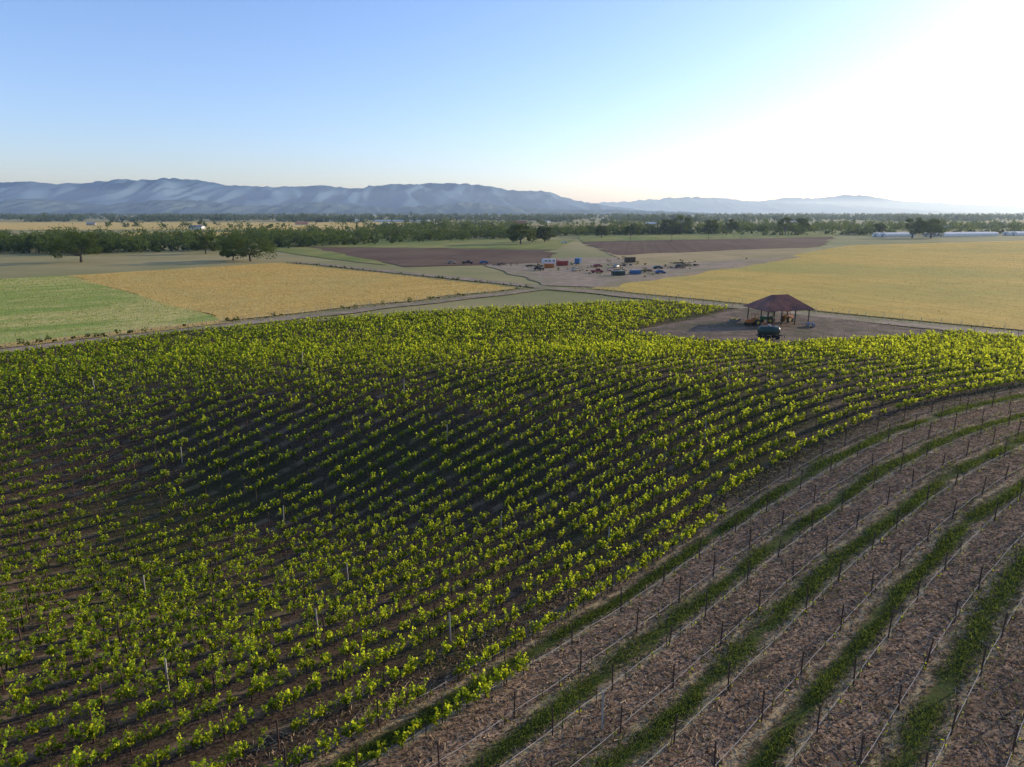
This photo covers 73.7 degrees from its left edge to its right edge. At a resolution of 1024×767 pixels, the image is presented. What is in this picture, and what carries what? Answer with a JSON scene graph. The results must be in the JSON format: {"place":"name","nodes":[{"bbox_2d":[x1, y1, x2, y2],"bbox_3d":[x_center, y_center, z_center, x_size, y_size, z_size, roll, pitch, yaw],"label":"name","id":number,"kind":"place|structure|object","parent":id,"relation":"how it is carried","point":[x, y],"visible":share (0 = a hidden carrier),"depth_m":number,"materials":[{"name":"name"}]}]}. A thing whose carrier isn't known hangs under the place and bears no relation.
{"place":"outdoors","nodes":[
{"label":"outdoors","id":0,"kind":"place"},
{"bbox_2d":[0,275,221,343],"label":"green grain field","id":1,"kind":"structure","parent":0,"point":[49,325],"depth_m":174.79,"materials":[{"name":"green plant"}]},
{"bbox_2d":[0,320,228,347],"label":"golden grass verge","id":2,"kind":"structure","parent":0,"point":[125,332],"depth_m":144.75,"materials":[{"name":"beige plant"}]},
{"bbox_2d":[0,287,546,348],"bbox_3d":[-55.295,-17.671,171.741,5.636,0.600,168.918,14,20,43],"label":"verge grass","id":3,"kind":"structure","parent":2,"relation":"on","point":[151,329],"depth_m":164.63,"materials":[{"name":"plant"}]},
{"bbox_2d":[0,222,410,229],"bbox_3d":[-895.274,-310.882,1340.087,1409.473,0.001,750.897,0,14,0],"label":"stubble field","id":4,"kind":"structure","parent":0,"point":[45,225],"depth_m":1303.41,"materials":[{"name":"beige plant"}]},
{"bbox_2d":[121,232,371,235],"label":"stubble field","id":5,"kind":"structure","parent":0,"point":[217,233],"depth_m":817.83,"materials":[{"name":"beige plant"}]},
{"bbox_2d":[0,288,546,351],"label":"farm road","id":6,"kind":"structure","parent":0,"point":[328,313],"depth_m":167.89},
{"bbox_2d":[68,262,514,320],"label":"golden grain field","id":7,"kind":"structure","parent":0,"point":[278,288],"depth_m":229.55,"materials":[{"name":"yellow plant"}]},
{"bbox_2d":[0,262,528,346],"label":"roadside brush","id":8,"kind":"object","parent":7,"relation":"on","point":[233,319],"visible":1,"depth_m":162.01,"materials":[{"name":"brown plant"}]},
{"bbox_2d":[253,247,386,264],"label":"green pasture","id":9,"kind":"structure","parent":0,"point":[313,252],"depth_m":413.06,"materials":[{"name":"green plant"}]},
{"bbox_2d":[0,178,645,210],"bbox_3d":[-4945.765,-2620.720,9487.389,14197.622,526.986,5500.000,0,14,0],"label":"mountain range","id":10,"kind":"structure","parent":0,"point":[114,191],"depth_m":8996.20,"materials":[{"name":"stone"}]},
{"bbox_2d":[0,198,730,214],"bbox_3d":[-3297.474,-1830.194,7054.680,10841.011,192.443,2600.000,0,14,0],"label":"foothills","id":11,"kind":"structure","parent":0,"point":[49,206],"depth_m":6750.26,"materials":[{"name":"stone"}]},
{"bbox_2d":[284,237,573,248],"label":"green pasture","id":12,"kind":"structure","parent":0,"point":[485,243],"depth_m":540.36,"materials":[{"name":"green plant"}]},
{"bbox_2d":[506,223,536,243],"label":"oak tree","id":13,"kind":"object","parent":12,"relation":"on","point":[513,231],"visible":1,"depth_m":540.74,"materials":[{"name":"green plant"}]},
{"bbox_2d":[532,226,555,241],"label":"oak tree","id":14,"kind":"object","parent":12,"relation":"on","point":[542,232],"visible":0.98,"depth_m":584.52,"materials":[{"name":"green plant"}]},
{"bbox_2d":[310,247,559,266],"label":"ploughed field","id":15,"kind":"structure","parent":0,"point":[408,257],"depth_m":403.31,"materials":[{"name":"soil"}]},
{"bbox_2d":[0,302,1023,766],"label":"vineyard soil","id":16,"kind":"structure","parent":0,"point":[940,690],"depth_m":55.71,"materials":[{"name":"brown soil"}]},
{"bbox_2d":[92,349,860,729],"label":"marker stakes","id":17,"kind":"object","parent":16,"relation":"on","point":[348,579],"visible":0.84,"depth_m":46.27,"materials":[{"name":"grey wood"}]},
{"bbox_2d":[0,296,1023,766],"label":"vineyard posts","id":18,"kind":"object","parent":16,"relation":"on","point":[564,512],"visible":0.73,"depth_m":62.85,"materials":[{"name":"wood"}]},
{"bbox_2d":[0,303,1023,766],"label":"alley weeds","id":19,"kind":"object","parent":16,"relation":"on","point":[778,363],"visible":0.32,"depth_m":82.29,"materials":[{"name":"green plant"}]},
{"bbox_2d":[199,381,1023,766],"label":"mulch prunings","id":20,"kind":"object","parent":16,"relation":"on","point":[723,615],"visible":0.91,"depth_m":42.14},
{"bbox_2d":[291,389,1023,766],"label":"drip hoses","id":21,"kind":"object","parent":16,"relation":"on","point":[755,609],"visible":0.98,"depth_m":41.75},
{"bbox_2d":[311,389,1023,766],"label":"young vine stakes","id":22,"kind":"object","parent":16,"relation":"on","point":[823,587],"visible":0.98,"depth_m":44.88,"materials":[{"name":"brown wood"}]},
{"bbox_2d":[0,213,1023,354],"bbox_3d":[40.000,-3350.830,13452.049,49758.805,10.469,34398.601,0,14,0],"label":"ground","id":23,"kind":"structure","parent":0,"point":[32,263],"depth_m":343.91,"materials":[{"name":"green plant"}]},
{"bbox_2d":[25,233,53,252],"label":"oak tree","id":24,"kind":"object","parent":23,"relation":"on","point":[29,246],"visible":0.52,"depth_m":428.36,"materials":[{"name":"green plant"}]},
{"bbox_2d":[44,230,103,261],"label":"oak tree","id":25,"kind":"object","parent":23,"relation":"on","point":[88,240],"visible":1,"depth_m":347.11,"materials":[{"name":"green plant"}]},
{"bbox_2d":[85,235,114,253],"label":"oak tree","id":26,"kind":"object","parent":23,"relation":"on","point":[104,243],"visible":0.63,"depth_m":419.97,"materials":[{"name":"green plant"}]},
{"bbox_2d":[190,235,218,253],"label":"oak tree","id":27,"kind":"object","parent":23,"relation":"on","point":[202,243],"visible":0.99,"depth_m":419.36,"materials":[{"name":"green plant"}]},
{"bbox_2d":[219,241,246,259],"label":"oak tree","id":28,"kind":"object","parent":23,"relation":"on","point":[223,243],"visible":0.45,"depth_m":361.91,"materials":[{"name":"green plant"}]},
{"bbox_2d":[217,231,277,260],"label":"oak tree","id":29,"kind":"object","parent":23,"relation":"on","point":[253,252],"visible":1,"depth_m":353.98,"materials":[{"name":"green plant"}]},
{"bbox_2d":[1,285,522,344],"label":"wire fence","id":30,"kind":"object","parent":23,"relation":"on","point":[258,316],"visible":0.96,"depth_m":165.52,"materials":[{"name":"brown wood"}]},
{"bbox_2d":[0,221,571,253],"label":"tree line","id":31,"kind":"object","parent":23,"relation":"on","point":[17,243],"visible":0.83,"depth_m":534.00,"materials":[{"name":"green plant"}]},
{"bbox_2d":[373,220,429,221],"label":"greenhouse","id":32,"kind":"object","parent":23,"relation":"on","point":[397,220],"visible":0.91,"depth_m":1844.21,"materials":[{"name":"white paint"}]},
{"bbox_2d":[314,263,534,287],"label":"wire fence","id":33,"kind":"object","parent":23,"relation":"on","point":[429,274],"visible":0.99,"depth_m":268.53,"materials":[{"name":"brown wood"}]},
{"bbox_2d":[0,211,1023,221],"bbox_3d":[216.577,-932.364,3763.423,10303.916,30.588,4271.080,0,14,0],"label":"distant woodland","id":34,"kind":"object","parent":23,"relation":"on","point":[334,217],"visible":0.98,"depth_m":2016.77,"materials":[{"name":"green plant"}]},
{"bbox_2d":[105,217,1023,230],"bbox_3d":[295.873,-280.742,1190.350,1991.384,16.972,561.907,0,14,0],"label":"distant woodland","id":35,"kind":"object","parent":23,"relation":"on","point":[460,223],"visible":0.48,"depth_m":1128.43,"materials":[{"name":"green plant"}]},
{"bbox_2d":[295,262,1005,338],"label":"verge grass","id":36,"kind":"structure","parent":23,"relation":"on","point":[593,293],"depth_m":218.13,"materials":[{"name":"green plant"}]},
{"bbox_2d":[583,285,1023,330],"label":"wire fence","id":37,"kind":"object","parent":23,"relation":"on","point":[816,307],"visible":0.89,"depth_m":171.14,"materials":[{"name":"brown wood"}]},
{"bbox_2d":[872,223,886,232],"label":"oak tree","id":38,"kind":"object","parent":23,"relation":"on","point":[879,227],"visible":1,"depth_m":769.38,"materials":[{"name":"green plant"}]},
{"bbox_2d":[872,232,914,236],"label":"greenhouse","id":39,"kind":"object","parent":23,"relation":"on","point":[896,234],"visible":0.88,"depth_m":705.64,"materials":[{"name":"white paint"}]},
{"bbox_2d":[905,217,923,237],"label":"oak tree","id":40,"kind":"object","parent":23,"relation":"on","point":[917,224],"visible":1,"depth_m":672.12,"materials":[{"name":"green plant"}]},
{"bbox_2d":[916,218,948,237],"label":"oak tree","id":41,"kind":"object","parent":23,"relation":"on","point":[939,229],"visible":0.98,"depth_m":666.03,"materials":[{"name":"green plant"}]},
{"bbox_2d":[922,232,998,236],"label":"greenhouse","id":42,"kind":"object","parent":23,"relation":"on","point":[956,234],"visible":0.81,"depth_m":718.88,"materials":[{"name":"white paint"}]},
{"bbox_2d":[1002,231,1023,235],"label":"greenhouse","id":43,"kind":"object","parent":23,"relation":"on","point":[1015,233],"visible":1,"depth_m":746.56,"materials":[{"name":"white paint"}]},
{"bbox_2d":[0,0,1023,206],"label":"sky","id":44,"kind":"structure","parent":0,"point":[590,101],"materials":[{"name":"blue"}]},
{"bbox_2d":[495,224,659,227],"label":"stubble field","id":45,"kind":"structure","parent":0,"point":[561,225],"depth_m":1303.41,"materials":[{"name":"plant"}]},
{"bbox_2d":[486,256,800,286],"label":"dirt lot","id":46,"kind":"structure","parent":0,"point":[565,276],"depth_m":300.21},
{"bbox_2d":[542,259,555,263],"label":"camper trailer","id":47,"kind":"object","parent":46,"relation":"on","point":[553,261],"visible":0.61,"depth_m":332.42,"materials":[{"name":"white paint"}]},
{"bbox_2d":[544,263,553,267],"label":"shipping container","id":48,"kind":"object","parent":46,"relation":"on","point":[548,265],"visible":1,"depth_m":313.22,"materials":[{"name":"orange metal"}]},
{"bbox_2d":[556,261,567,265],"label":"shipping container","id":49,"kind":"object","parent":46,"relation":"on","point":[560,263],"visible":1,"depth_m":325.73,"materials":[{"name":"red metal"}]},
{"bbox_2d":[575,258,581,263],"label":"shipping container","id":50,"kind":"object","parent":46,"relation":"on","point":[578,260],"visible":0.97,"depth_m":337.56,"materials":[{"name":"blue metal"}]},
{"bbox_2d":[590,268,603,272],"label":"pickup truck","id":51,"kind":"object","parent":46,"relation":"on","point":[597,270],"visible":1,"depth_m":288.28,"materials":[{"name":"red paint"}]},
{"bbox_2d":[611,270,624,274],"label":"shipping container","id":52,"kind":"object","parent":46,"relation":"on","point":[618,272],"visible":1,"depth_m":275.36,"materials":[{"name":"teal metal"}]},
{"bbox_2d":[624,257,635,261],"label":"shipping container","id":53,"kind":"object","parent":46,"relation":"on","point":[629,259],"visible":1,"depth_m":346.17,"materials":[{"name":"metal"}]},
{"bbox_2d":[630,270,640,273],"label":"shipping container","id":54,"kind":"object","parent":46,"relation":"on","point":[635,271],"visible":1,"depth_m":281.12,"materials":[{"name":"blue metal"}]},
{"bbox_2d":[537,256,746,276],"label":"lot shrubs","id":55,"kind":"object","parent":46,"relation":"on","point":[622,267],"visible":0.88,"depth_m":321.15,"materials":[{"name":"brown plant"}]},
{"bbox_2d":[655,270,665,273],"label":"parked car","id":56,"kind":"object","parent":46,"relation":"on","point":[659,271],"visible":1,"depth_m":284.36,"materials":[{"name":"blue paint"}]},
{"bbox_2d":[281,389,1023,766],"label":"young vine leaves","id":57,"kind":"object","parent":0,"point":[795,575],"visible":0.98,"depth_m":44.44,"materials":[{"name":"green plant"}]},
{"bbox_2d":[292,262,1023,335],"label":"farm road","id":58,"kind":"structure","parent":0,"point":[921,325],"depth_m":191.45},
{"bbox_2d":[311,390,1023,766],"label":"alley grass","id":59,"kind":"structure","parent":0,"point":[541,720],"depth_m":44.08,"materials":[{"name":"green plant"}]},
{"bbox_2d":[607,248,802,265],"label":"dirt lot","id":60,"kind":"structure","parent":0,"point":[672,258],"depth_m":403.48,"materials":[{"name":"beige soil"}]},
{"bbox_2d":[584,237,834,254],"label":"ploughed field","id":61,"kind":"structure","parent":0,"point":[646,247],"depth_m":539.71,"materials":[{"name":"soil"}]},
{"bbox_2d":[578,230,847,241],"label":"green pasture","id":62,"kind":"structure","parent":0,"point":[661,236],"depth_m":717.29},
{"bbox_2d":[595,225,609,237],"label":"oak tree","id":63,"kind":"object","parent":62,"relation":"on","point":[604,231],"visible":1,"depth_m":680.57,"materials":[{"name":"green plant"}]},
{"bbox_2d":[624,223,639,235],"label":"oak tree","id":64,"kind":"object","parent":62,"relation":"on","point":[633,228],"visible":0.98,"depth_m":737.52,"materials":[{"name":"green plant"}]},
{"bbox_2d":[659,219,675,231],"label":"oak tree","id":65,"kind":"object","parent":62,"relation":"on","point":[664,222],"visible":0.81,"depth_m":798.99,"materials":[{"name":"green plant"}]},
{"bbox_2d":[663,215,694,233],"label":"oak tree","id":66,"kind":"object","parent":62,"relation":"on","point":[687,221],"visible":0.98,"depth_m":787.84,"materials":[{"name":"green plant"}]},
{"bbox_2d":[703,219,718,233],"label":"oak tree","id":67,"kind":"object","parent":62,"relation":"on","point":[706,222],"visible":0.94,"depth_m":805.03,"materials":[{"name":"green plant"}]},
{"bbox_2d":[721,218,739,233],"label":"oak tree","id":68,"kind":"object","parent":62,"relation":"on","point":[731,225],"visible":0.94,"depth_m":811.77,"materials":[{"name":"green plant"}]},
{"bbox_2d":[778,216,792,233],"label":"oak tree","id":69,"kind":"object","parent":62,"relation":"on","point":[786,219],"visible":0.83,"depth_m":792.62,"materials":[{"name":"green plant"}]},
{"bbox_2d":[793,218,813,231],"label":"oak tree","id":70,"kind":"object","parent":62,"relation":"on","point":[803,223],"visible":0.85,"depth_m":789.49,"materials":[{"name":"green plant"}]},
{"bbox_2d":[744,294,815,324],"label":"pole barn","id":71,"kind":"structure","parent":0,"point":[778,302],"depth_m":154.77,"materials":[{"name":"red metal"}]},
{"bbox_2d":[597,196,966,212],"bbox_3d":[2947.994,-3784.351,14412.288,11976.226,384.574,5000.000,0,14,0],"label":"mountain range","id":72,"kind":"structure","parent":0,"point":[697,204],"depth_m":13651.05,"materials":[{"name":"stone"}]},
{"bbox_2d":[625,308,947,344],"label":"dirt yard","id":73,"kind":"structure","parent":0,"point":[679,331],"depth_m":149.87,"materials":[{"name":"brown soil"}]},
{"bbox_2d":[729,317,740,322],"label":"disc harrow","id":74,"kind":"object","parent":73,"relation":"on","point":[734,319],"visible":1,"depth_m":158.73,"materials":[{"name":"yellow paint"}]},
{"bbox_2d":[744,313,760,325],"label":"tractor","id":75,"kind":"object","parent":73,"relation":"on","point":[755,320],"visible":1,"depth_m":153.11,"materials":[{"name":"orange paint"}]},
{"bbox_2d":[759,312,774,323],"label":"tractor","id":76,"kind":"object","parent":73,"relation":"on","point":[771,319],"visible":0.81,"depth_m":156.84,"materials":[{"name":"metal"}]},
{"bbox_2d":[757,325,784,339],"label":"water tank trailer","id":77,"kind":"object","parent":73,"relation":"on","point":[768,332],"visible":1,"depth_m":134.40,"materials":[{"name":"green paint"}]},
{"bbox_2d":[645,310,915,340],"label":"yard weeds","id":78,"kind":"object","parent":73,"relation":"on","point":[781,328],"visible":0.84,"depth_m":148.37,"materials":[{"name":"green plant"}]},
{"bbox_2d":[780,311,793,322],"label":"tractor","id":79,"kind":"object","parent":73,"relation":"on","point":[789,318],"visible":0.86,"depth_m":157.91,"materials":[{"name":"orange paint"}]},
{"bbox_2d":[800,322,814,327],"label":"disc harrow","id":80,"kind":"object","parent":73,"relation":"on","point":[810,323],"visible":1,"depth_m":151.44,"materials":[{"name":"blue paint"}]},
{"bbox_2d":[592,241,1023,329],"bbox_3d":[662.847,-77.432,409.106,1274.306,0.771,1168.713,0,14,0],"label":"golden pasture","id":81,"kind":"structure","parent":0,"point":[877,305],"depth_m":245.71,"materials":[{"name":"yellow plant"}]},
{"bbox_2d":[571,287,1023,331],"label":"verge grass","id":82,"kind":"structure","parent":81,"relation":"on","point":[815,310],"depth_m":171.80,"materials":[{"name":"plant"}]},
{"bbox_2d":[755,225,1021,230],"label":"green pasture","id":83,"kind":"structure","parent":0,"point":[905,229],"depth_m":1005.44,"materials":[{"name":"green plant"}]},
{"bbox_2d":[188,219,1023,239],"bbox_3d":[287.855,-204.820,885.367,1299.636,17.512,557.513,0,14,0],"label":"tree line","id":84,"kind":"object","parent":83,"relation":"on","point":[580,229],"visible":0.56,"depth_m":790.23,"materials":[{"name":"green plant"}]},
{"bbox_2d":[757,195,1023,212],"bbox_3d":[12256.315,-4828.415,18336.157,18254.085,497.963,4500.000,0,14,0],"label":"mountain range","id":85,"kind":"structure","parent":0,"point":[858,200],"depth_m":17990.16,"materials":[{"name":"stone"}]}
]}

